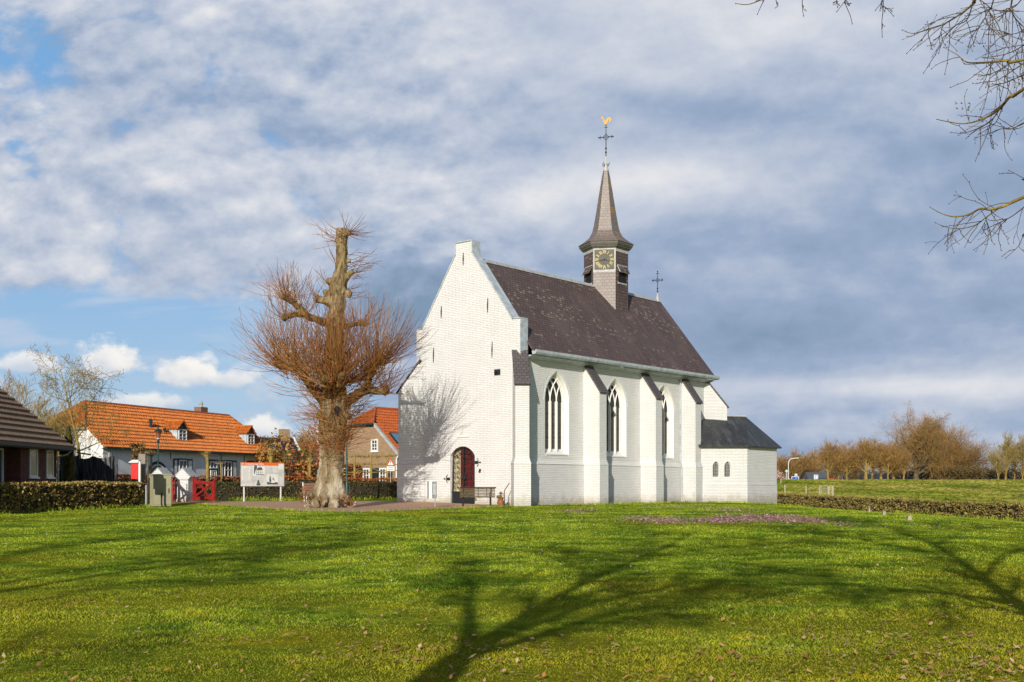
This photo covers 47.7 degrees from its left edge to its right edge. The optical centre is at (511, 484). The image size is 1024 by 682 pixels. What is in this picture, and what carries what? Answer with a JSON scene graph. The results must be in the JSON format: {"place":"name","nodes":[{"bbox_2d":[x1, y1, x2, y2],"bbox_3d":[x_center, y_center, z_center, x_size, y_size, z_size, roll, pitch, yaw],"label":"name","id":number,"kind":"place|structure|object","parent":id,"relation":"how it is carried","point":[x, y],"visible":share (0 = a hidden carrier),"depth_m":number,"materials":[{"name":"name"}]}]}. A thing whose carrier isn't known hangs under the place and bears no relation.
{"place":"outdoors","nodes":[
{"label":"outdoors","id":0,"kind":"place"},
{"bbox_2d":[149,501,508,511],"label":"brick path","id":1,"kind":"structure","parent":0,"point":[367,505],"depth_m":55.01,"materials":[{"name":"brick"}]},
{"bbox_2d":[172,477,175,500],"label":"wooden gate","id":2,"kind":"structure","parent":1,"relation":"on","point":[174,491],"depth_m":58.54,"materials":[{"name":"red paint"}]},
{"bbox_2d":[192,476,215,500],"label":"wooden gate","id":3,"kind":"structure","parent":1,"relation":"on","point":[199,483],"depth_m":58.63,"materials":[{"name":"red paint"}]},
{"bbox_2d":[302,482,314,500],"bbox_3d":[-10.018,0.420,60.036,1.600,1.111,0.709,0,0,6],"label":"plank bench","id":4,"kind":"object","parent":1,"relation":"on","point":[307,487],"visible":0.12,"depth_m":59.80,"materials":[{"name":"brown wood"}]},
{"bbox_2d":[208,210,437,507],"bbox_3d":[-7.724,-5.413,50.434,9.387,13.126,7.373,0,0,22],"label":"pollard lime tree","id":5,"kind":"object","parent":1,"relation":"on","point":[333,377],"visible":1,"depth_m":50.45,"materials":[{"name":"brown plant"}]},
{"bbox_2d":[459,487,495,505],"bbox_3d":[-1.605,0.601,53.474,1.680,0.997,0.626,0,0,-8],"label":"park bench","id":6,"kind":"object","parent":1,"relation":"on","point":[490,494],"visible":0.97,"depth_m":53.23,"materials":[{"name":"brown wood"}]},
{"bbox_2d":[496,492,504,505],"bbox_3d":[-0.535,0.631,54.007,0.371,0.725,0.412,0,0,-20],"label":"flower pot","id":7,"kind":"object","parent":1,"relation":"on","point":[500,501],"visible":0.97,"depth_m":53.91,"materials":[{"name":"ceramic"}]},
{"bbox_2d":[0,480,1023,681],"bbox_3d":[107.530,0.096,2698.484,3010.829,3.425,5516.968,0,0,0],"label":"ground","id":8,"kind":"structure","parent":0,"point":[544,634],"depth_m":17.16,"materials":[{"name":"green plant"}]},
{"bbox_2d":[0,368,65,427],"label":"bare tree","id":9,"kind":"object","parent":8,"relation":"on","point":[11,390],"visible":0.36,"depth_m":67.14,"materials":[{"name":"brown plant"}]},
{"bbox_2d":[0,387,75,487],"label":"village house","id":10,"kind":"structure","parent":8,"relation":"on","point":[31,444],"depth_m":48.40,"materials":[{"name":"brown brick"}]},
{"bbox_2d":[0,448,3,481],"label":"window","id":11,"kind":"structure","parent":10,"relation":"in","point":[1,449],"depth_m":46.71,"materials":[{"name":"grey glass"}]},
{"bbox_2d":[29,449,39,478],"bbox_3d":[-20.000,-0.875,48.500,0.100,1.230,0.930,0,0,0],"label":"window","id":12,"kind":"structure","parent":10,"relation":"in","point":[33,453],"depth_m":48.50,"materials":[{"name":"grey glass"}]},
{"bbox_2d":[45,450,55,478],"bbox_3d":[-20.000,-0.875,50.198,0.100,1.230,0.858,0,0,0],"label":"window","id":13,"kind":"structure","parent":10,"relation":"in","point":[49,454],"depth_m":50.19,"materials":[{"name":"grey glass"}]},
{"bbox_2d":[5,375,87,466],"bbox_3d":[-24.599,-2.406,61.308,4.268,6.784,4.593,0,0,-32],"label":"bare tree","id":14,"kind":"object","parent":8,"relation":"on","point":[56,427],"visible":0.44,"depth_m":61.24,"materials":[{"name":"brown plant"}]},
{"bbox_2d":[61,425,76,481],"bbox_3d":[-20.290,-0.768,52.998,0.695,3.930,0.698,0,0,0],"label":"columnar conifer","id":15,"kind":"object","parent":8,"relation":"on","point":[69,468],"visible":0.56,"depth_m":52.86,"materials":[{"name":"green plant"}]},
{"bbox_2d":[0,480,145,513],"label":"clipped hedge","id":16,"kind":"object","parent":8,"relation":"on","point":[26,496],"visible":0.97,"depth_m":45.63,"materials":[{"name":"green plant"}]},
{"bbox_2d":[26,344,131,460],"bbox_3d":[-22.260,-3.174,59.133,5.288,8.312,6.410,0,0,0],"label":"bare tree","id":17,"kind":"object","parent":8,"relation":"on","point":[70,410],"visible":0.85,"depth_m":59.21,"materials":[{"name":"brown plant"}]},
{"bbox_2d":[59,452,117,485],"bbox_3d":[-20.210,-0.215,55.796,4.000,2.783,0.721,0,0,27],"label":"plastic screen","id":18,"kind":"object","parent":8,"relation":"on","point":[92,468],"visible":0.41,"depth_m":55.49,"materials":[{"name":"black plastic"}]},
{"bbox_2d":[115,473,149,498],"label":"clipped hedge","id":19,"kind":"object","parent":8,"relation":"on","point":[120,475],"visible":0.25,"depth_m":69.97,"materials":[{"name":"brown plant"}]},
{"bbox_2d":[128,460,140,485],"bbox_3d":[-16.992,0.091,52.301,0.545,2.430,0.420,0,0,8],"label":"notice board","id":20,"kind":"object","parent":8,"relation":"on","point":[135,469],"visible":0.79,"depth_m":52.17,"materials":[{"name":"red paint"}]},
{"bbox_2d":[129,442,146,480],"bbox_3d":[-19.683,-0.599,61.020,0.989,3.343,0.834,0,0,0],"label":"leafy pollard","id":21,"kind":"object","parent":8,"relation":"on","point":[137,448],"visible":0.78,"depth_m":60.90,"materials":[{"name":"brown plant"}]},
{"bbox_2d":[138,454,146,504],"bbox_3d":[-16.904,-0.052,53.023,0.390,2.720,0.060,0,0,8],"label":"sign board","id":22,"kind":"object","parent":8,"relation":"on","point":[142,457],"visible":0.81,"depth_m":52.99,"materials":[{"name":"grey metal"}]},
{"bbox_2d":[147,456,148,504],"bbox_3d":[-17.448,-0.090,55.498,0.076,2.550,0.066,0,0,0],"label":"garden stake","id":23,"kind":"object","parent":8,"relation":"on","point":[147,481],"visible":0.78,"depth_m":55.48,"materials":[{"name":"grey wood"}]},
{"bbox_2d":[147,448,155,473],"bbox_3d":[-19.464,-0.455,62.526,0.625,3.057,0.700,0,0,0],"label":"young pollard","id":24,"kind":"object","parent":8,"relation":"on","point":[150,454],"visible":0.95,"depth_m":62.45,"materials":[{"name":"brown plant"}]},
{"bbox_2d":[45,400,268,478],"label":"village house","id":25,"kind":"structure","parent":8,"relation":"on","point":[187,437],"depth_m":78.78,"materials":[{"name":"orange tile"}]},
{"bbox_2d":[146,461,165,474],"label":"arched window","id":26,"kind":"structure","parent":25,"relation":"in","point":[154,465],"depth_m":75.48,"materials":[{"name":"black glass"}]},
{"bbox_2d":[173,458,192,474],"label":"window","id":27,"kind":"structure","parent":25,"relation":"in","point":[181,462],"depth_m":78.04,"materials":[{"name":"white paint"}]},
{"bbox_2d":[209,459,217,478],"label":"door","id":28,"kind":"structure","parent":25,"relation":"in","point":[213,467],"depth_m":81.46,"materials":[{"name":"white paint"}]},
{"bbox_2d":[219,460,236,478],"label":"window","id":29,"kind":"structure","parent":25,"relation":"in","point":[228,464],"depth_m":83.21,"materials":[{"name":"white paint"}]},
{"bbox_2d":[154,427,162,466],"bbox_3d":[-19.857,-1.080,65.000,0.520,4.300,0.450,0,0,0],"label":"street lamp","id":30,"kind":"object","parent":8,"relation":"on","point":[158,431],"visible":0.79,"depth_m":64.95,"materials":[{"name":"teal metal"}]},
{"bbox_2d":[149,474,171,505],"bbox_3d":[-16.557,0.252,54.571,1.040,1.510,0.570,0,0,-16],"label":"utility cabinet","id":31,"kind":"object","parent":8,"relation":"on","point":[160,489],"visible":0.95,"depth_m":54.36,"materials":[{"name":"beige metal"}]},
{"bbox_2d":[149,467,174,478],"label":"gate pillar","id":32,"kind":"structure","parent":8,"relation":"on","point":[158,470],"depth_m":58.33,"materials":[{"name":"white paint"}]},
{"bbox_2d":[122,474,240,497],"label":"clipped hedge","id":33,"kind":"object","parent":8,"relation":"on","point":[217,477],"visible":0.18,"depth_m":78.11,"materials":[{"name":"brown plant"}]},
{"bbox_2d":[174,467,197,501],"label":"gate pillar","id":34,"kind":"structure","parent":8,"relation":"on","point":[183,475],"depth_m":59.29,"materials":[{"name":"white paint"}]},
{"bbox_2d":[200,449,210,496],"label":"young pollard","id":35,"kind":"object","parent":8,"relation":"on","point":[206,453],"visible":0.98,"depth_m":68.39,"materials":[{"name":"brown plant"}]},
{"bbox_2d":[241,462,283,500],"bbox_3d":[-13.007,0.057,60.386,2.518,2.430,0.105,0,0,-41],"label":"information board","id":36,"kind":"object","parent":8,"relation":"on","point":[260,474],"visible":1,"depth_m":60.30,"materials":[{"name":"white paint"}]},
{"bbox_2d":[265,448,278,462],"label":"young pollard","id":37,"kind":"object","parent":8,"relation":"on","point":[271,453],"visible":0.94,"depth_m":79.95,"materials":[{"name":"brown plant"}]},
{"bbox_2d":[258,429,299,466],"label":"village house","id":38,"kind":"structure","parent":8,"relation":"on","point":[284,432],"depth_m":129.25,"materials":[{"name":"beige brick"}]},
{"bbox_2d":[253,434,314,479],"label":"beech shrub","id":39,"kind":"object","parent":8,"relation":"on","point":[277,456],"visible":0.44,"depth_m":86.75,"materials":[{"name":"orange plant"}]},
{"bbox_2d":[279,448,317,479],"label":"green shrub","id":40,"kind":"object","parent":8,"relation":"on","point":[307,451],"visible":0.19,"depth_m":90.78,"materials":[{"name":"green plant"}]},
{"bbox_2d":[290,431,309,458],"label":"house","id":41,"kind":"structure","parent":8,"relation":"on","point":[299,439],"depth_m":190.63,"materials":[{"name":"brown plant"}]},
{"bbox_2d":[282,440,318,475],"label":"beech shrub","id":42,"kind":"object","parent":8,"relation":"on","point":[298,457],"visible":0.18,"depth_m":95.42,"materials":[{"name":"brown plant"}]},
{"bbox_2d":[284,475,316,484],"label":"clipped hedge","id":43,"kind":"object","parent":8,"relation":"on","point":[300,478],"visible":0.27,"depth_m":76.49,"materials":[{"name":"brown plant"}]},
{"bbox_2d":[210,481,396,499],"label":"clipped hedge","id":44,"kind":"object","parent":8,"relation":"on","point":[291,489],"visible":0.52,"depth_m":65.84,"materials":[{"name":"green plant"}]},
{"bbox_2d":[307,454,314,479],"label":"young pollard","id":45,"kind":"object","parent":8,"relation":"on","point":[310,460],"visible":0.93,"depth_m":79.94,"materials":[{"name":"brown plant"}]},
{"bbox_2d":[306,441,318,468],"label":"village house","id":46,"kind":"structure","parent":8,"relation":"on","point":[316,458],"depth_m":105.49,"materials":[{"name":"brown brick"}]},
{"bbox_2d":[285,463,364,480],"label":"tall hedge","id":47,"kind":"object","parent":8,"relation":"on","point":[292,473],"visible":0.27,"depth_m":87.03,"materials":[{"name":"brown plant"}]},
{"bbox_2d":[345,426,350,493],"bbox_3d":[-8.844,-1.055,62.000,0.520,4.250,0.450,0,0,0],"label":"street lamp","id":48,"kind":"object","parent":8,"relation":"on","point":[346,485],"visible":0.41,"depth_m":61.96,"materials":[{"name":"metal"}]},
{"bbox_2d":[344,453,369,477],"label":"espalier tree","id":49,"kind":"object","parent":8,"relation":"on","point":[354,472],"visible":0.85,"depth_m":83.97,"materials":[{"name":"brown plant"}]},
{"bbox_2d":[343,477,396,484],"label":"clipped hedge","id":50,"kind":"object","parent":8,"relation":"on","point":[367,480],"visible":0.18,"depth_m":80.43,"materials":[{"name":"brown plant"}]},
{"bbox_2d":[343,407,397,480],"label":"village house","id":51,"kind":"structure","parent":8,"relation":"on","point":[383,431],"depth_m":92.55,"materials":[{"name":"beige brick"}]},
{"bbox_2d":[363,468,369,480],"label":"window","id":52,"kind":"structure","parent":51,"relation":"in","point":[367,475],"depth_m":92.64,"materials":[{"name":"white paint"}]},
{"bbox_2d":[370,439,378,451],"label":"window","id":53,"kind":"structure","parent":51,"relation":"in","point":[374,443],"depth_m":92.04,"materials":[{"name":"white paint"}]},
{"bbox_2d":[379,468,385,480],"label":"window","id":54,"kind":"structure","parent":51,"relation":"in","point":[381,474],"depth_m":91.48,"materials":[{"name":"white paint"}]},
{"bbox_2d":[355,452,385,480],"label":"espalier tree","id":55,"kind":"object","parent":8,"relation":"on","point":[370,464],"visible":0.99,"depth_m":83.93,"materials":[{"name":"brown plant"}]},
{"bbox_2d":[371,453,397,480],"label":"espalier tree","id":56,"kind":"object","parent":8,"relation":"on","point":[388,472],"visible":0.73,"depth_m":83.94,"materials":[{"name":"brown plant"}]},
{"bbox_2d":[387,459,394,481],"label":"traffic sign","id":57,"kind":"object","parent":8,"relation":"on","point":[390,466],"visible":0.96,"depth_m":74.00,"materials":[{"name":"grey metal"}]},
{"bbox_2d":[427,481,436,506],"bbox_3d":[-3.582,0.517,51.935,0.415,1.370,0.350,0,0,-4],"label":"box sign","id":58,"kind":"object","parent":8,"relation":"on","point":[431,489],"visible":0.92,"depth_m":51.80,"materials":[{"name":"grey metal"}]},
{"bbox_2d":[2,509,1016,619],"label":"daisies","id":59,"kind":"object","parent":8,"relation":"on","point":[512,546],"visible":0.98,"depth_m":31.62,"materials":[{"name":"white plant"}]},
{"bbox_2d":[0,516,1023,681],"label":"fallen leaves","id":60,"kind":"object","parent":8,"relation":"on","point":[711,677],"visible":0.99,"depth_m":10.94,"materials":[{"name":"brown plant"}]},
{"bbox_2d":[0,495,1023,521],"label":"grass tufts","id":61,"kind":"object","parent":8,"relation":"on","point":[344,511],"visible":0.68,"depth_m":55.95,"materials":[{"name":"green plant"}]},
{"bbox_2d":[396,116,781,505],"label":"chapel","id":62,"kind":"structure","parent":8,"relation":"on","point":[532,387],"depth_m":58.89,"materials":[{"name":"white paint"}]},
{"bbox_2d":[454,448,473,490],"bbox_3d":[-2.264,-0.400,57.549,1.620,3.000,0.090,0,0,39],"label":"door","id":63,"kind":"structure","parent":62,"relation":"in","point":[467,455],"depth_m":57.52,"materials":[{"name":"brown wood"}]},
{"bbox_2d":[544,369,569,455],"bbox_3d":[2.118,-3.574,57.358,0.365,4.308,2.196,0,0,39],"label":"window","id":64,"kind":"structure","parent":62,"relation":"in","point":[556,395],"depth_m":57.61,"materials":[{"name":"white glass"}]},
{"bbox_2d":[607,377,627,457],"bbox_3d":[5.391,-3.574,61.371,0.365,4.308,2.196,0,0,39],"label":"window","id":65,"kind":"structure","parent":62,"relation":"in","point":[616,400],"depth_m":61.70,"materials":[{"name":"white glass"}]},
{"bbox_2d":[659,383,674,459],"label":"window","id":66,"kind":"structure","parent":62,"relation":"in","point":[668,410],"depth_m":65.76,"materials":[{"name":"white glass"}]},
{"bbox_2d":[711,460,720,476],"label":"small window","id":67,"kind":"structure","parent":62,"relation":"in","point":[716,467],"depth_m":66.37,"materials":[{"name":"grey glass"}]},
{"bbox_2d":[723,460,732,476],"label":"small window","id":68,"kind":"structure","parent":62,"relation":"in","point":[727,467],"depth_m":66.42,"materials":[{"name":"grey glass"}]},
{"bbox_2d":[547,504,876,526],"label":"purple flowers","id":69,"kind":"object","parent":8,"relation":"on","point":[750,518],"visible":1,"depth_m":36.91,"materials":[{"name":"purple plant"}]},
{"bbox_2d":[777,452,802,479],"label":"bare tree","id":70,"kind":"object","parent":8,"relation":"on","point":[782,467],"visible":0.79,"depth_m":289.33,"materials":[{"name":"brown plant"}]},
{"bbox_2d":[787,445,815,477],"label":"bare tree","id":71,"kind":"object","parent":8,"relation":"on","point":[798,458],"visible":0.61,"depth_m":299.02,"materials":[{"name":"brown plant"}]},
{"bbox_2d":[796,451,818,478],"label":"bare tree","id":72,"kind":"object","parent":8,"relation":"on","point":[808,466],"visible":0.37,"depth_m":308.81,"materials":[{"name":"brown plant"}]},
{"bbox_2d":[802,472,826,479],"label":"village house","id":73,"kind":"structure","parent":8,"relation":"on","point":[808,475],"depth_m":261.13,"materials":[{"name":"grey tile"}]},
{"bbox_2d":[807,446,830,476],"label":"bare tree","id":74,"kind":"object","parent":8,"relation":"on","point":[817,468],"visible":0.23,"depth_m":318.90,"materials":[{"name":"brown plant"}]},
{"bbox_2d":[812,437,851,479],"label":"bare tree","id":75,"kind":"object","parent":8,"relation":"on","point":[828,455],"visible":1,"depth_m":231.44,"materials":[{"name":"brown plant"}]},
{"bbox_2d":[818,442,849,479],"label":"bare tree","id":76,"kind":"object","parent":8,"relation":"on","point":[838,470],"visible":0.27,"depth_m":239.88,"materials":[{"name":"brown plant"}]},
{"bbox_2d":[826,469,864,479],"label":"undergrowth shrub","id":77,"kind":"object","parent":8,"relation":"on","point":[841,477],"visible":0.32,"depth_m":299.29,"materials":[{"name":"brown plant"}]},
{"bbox_2d":[838,440,862,479],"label":"bare tree","id":78,"kind":"object","parent":8,"relation":"on","point":[847,464],"visible":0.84,"depth_m":236.07,"materials":[{"name":"brown plant"}]},
{"bbox_2d":[842,446,863,479],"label":"bare tree","id":79,"kind":"object","parent":8,"relation":"on","point":[855,473],"visible":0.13,"depth_m":241.96,"materials":[{"name":"brown plant"}]},
{"bbox_2d":[844,437,882,479],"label":"bare tree","id":80,"kind":"object","parent":8,"relation":"on","point":[866,455],"visible":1,"depth_m":233.81,"materials":[{"name":"brown plant"}]},
{"bbox_2d":[841,469,885,479],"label":"undergrowth shrub","id":81,"kind":"object","parent":8,"relation":"on","point":[851,478],"visible":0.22,"depth_m":294.26,"materials":[{"name":"brown plant"}]},
{"bbox_2d":[853,435,891,478],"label":"bare tree","id":82,"kind":"object","parent":8,"relation":"on","point":[880,455],"visible":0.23,"depth_m":237.53,"materials":[{"name":"brown plant"}]},
{"bbox_2d":[859,474,891,479],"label":"village house","id":83,"kind":"structure","parent":8,"relation":"on","point":[875,476],"depth_m":274.14,"materials":[{"name":"stone"}]},
{"bbox_2d":[735,0,1023,258],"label":"bare roadside tree","id":84,"kind":"object","parent":8,"relation":"on","point":[1008,62],"visible":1,"depth_m":8.60,"materials":[{"name":"brown plant"}]},
{"bbox_2d":[875,442,889,478],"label":"bare tree","id":85,"kind":"object","parent":8,"relation":"on","point":[880,470],"visible":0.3,"depth_m":239.31,"materials":[{"name":"brown plant"}]},
{"bbox_2d":[876,439,905,478],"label":"bare tree","id":86,"kind":"object","parent":8,"relation":"on","point":[890,460],"visible":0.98,"depth_m":236.01,"materials":[{"name":"brown plant"}]},
{"bbox_2d":[888,440,904,478],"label":"bare tree","id":87,"kind":"object","parent":8,"relation":"on","point":[893,473],"visible":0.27,"depth_m":241.40,"materials":[{"name":"brown plant"}]},
{"bbox_2d":[777,493,1023,520],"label":"field hedge","id":88,"kind":"object","parent":8,"relation":"on","point":[1003,510],"visible":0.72,"depth_m":65.22,"materials":[{"name":"green plant"}]},
{"bbox_2d":[777,479,1023,505],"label":"pasture tussocks","id":89,"kind":"object","parent":8,"relation":"on","point":[945,494],"visible":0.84,"depth_m":148.49,"materials":[{"name":"green plant"}]},
{"bbox_2d":[895,445,918,478],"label":"bare tree","id":90,"kind":"object","parent":8,"relation":"on","point":[904,456],"visible":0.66,"depth_m":239.45,"materials":[{"name":"brown plant"}]},
{"bbox_2d":[898,470,926,479],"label":"undergrowth shrub","id":91,"kind":"object","parent":8,"relation":"on","point":[910,476],"visible":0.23,"depth_m":261.39,"materials":[{"name":"brown plant"}]},
{"bbox_2d":[876,400,964,479],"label":"bare tree","id":92,"kind":"object","parent":8,"relation":"on","point":[918,442],"visible":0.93,"depth_m":243.53,"materials":[{"name":"brown plant"}]},
{"bbox_2d":[885,414,984,479],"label":"bare tree","id":93,"kind":"object","parent":8,"relation":"on","point":[957,439],"visible":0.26,"depth_m":257.66,"materials":[{"name":"brown plant"}]},
{"bbox_2d":[911,464,959,479],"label":"undergrowth shrub","id":94,"kind":"object","parent":8,"relation":"on","point":[921,475],"visible":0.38,"depth_m":251.62,"materials":[{"name":"brown plant"}]},
{"bbox_2d":[904,421,978,479],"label":"bare tree","id":95,"kind":"object","parent":8,"relation":"on","point":[958,462],"visible":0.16,"depth_m":258.08,"materials":[{"name":"brown plant"}]},
{"bbox_2d":[924,463,972,479],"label":"undergrowth shrub","id":96,"kind":"object","parent":8,"relation":"on","point":[948,474],"visible":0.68,"depth_m":249.51,"materials":[{"name":"brown plant"}]},
{"bbox_2d":[944,462,991,479],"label":"undergrowth shrub","id":97,"kind":"object","parent":8,"relation":"on","point":[964,473],"visible":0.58,"depth_m":254.24,"materials":[{"name":"brown plant"}]},
{"bbox_2d":[954,464,993,479],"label":"undergrowth shrub","id":98,"kind":"object","parent":8,"relation":"on","point":[975,476],"visible":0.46,"depth_m":257.06,"materials":[{"name":"brown plant"}]},
{"bbox_2d":[946,433,1002,478],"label":"bare tree","id":99,"kind":"object","parent":8,"relation":"on","point":[973,461],"visible":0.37,"depth_m":266.76,"materials":[{"name":"brown plant"}]},
{"bbox_2d":[985,449,1011,479],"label":"bare tree","id":100,"kind":"object","parent":8,"relation":"on","point":[997,462],"visible":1,"depth_m":225.95,"materials":[{"name":"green plant"}]},
{"bbox_2d":[980,466,1019,479],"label":"undergrowth shrub","id":101,"kind":"object","parent":8,"relation":"on","point":[993,475],"visible":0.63,"depth_m":249.56,"materials":[{"name":"brown plant"}]},
{"bbox_2d":[982,431,1019,479],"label":"bare tree","id":102,"kind":"object","parent":8,"relation":"on","point":[1008,451],"visible":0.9,"depth_m":229.81,"materials":[{"name":"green plant"}]},
{"bbox_2d":[1001,468,1023,479],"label":"undergrowth shrub","id":103,"kind":"object","parent":8,"relation":"on","point":[1011,476],"visible":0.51,"depth_m":251.55,"materials":[{"name":"brown plant"}]},
{"bbox_2d":[1002,434,1023,479],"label":"bare tree","id":104,"kind":"object","parent":8,"relation":"on","point":[1013,467],"visible":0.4,"depth_m":232.44,"materials":[{"name":"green plant"}]},
{"bbox_2d":[1011,440,1023,479],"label":"bare tree","id":105,"kind":"object","parent":8,"relation":"on","point":[1021,459],"visible":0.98,"depth_m":228.87,"materials":[{"name":"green plant"}]},
{"bbox_2d":[0,0,1023,479],"label":"sky","id":106,"kind":"structure","parent":0,"point":[780,171],"materials":[{"name":"blue"}]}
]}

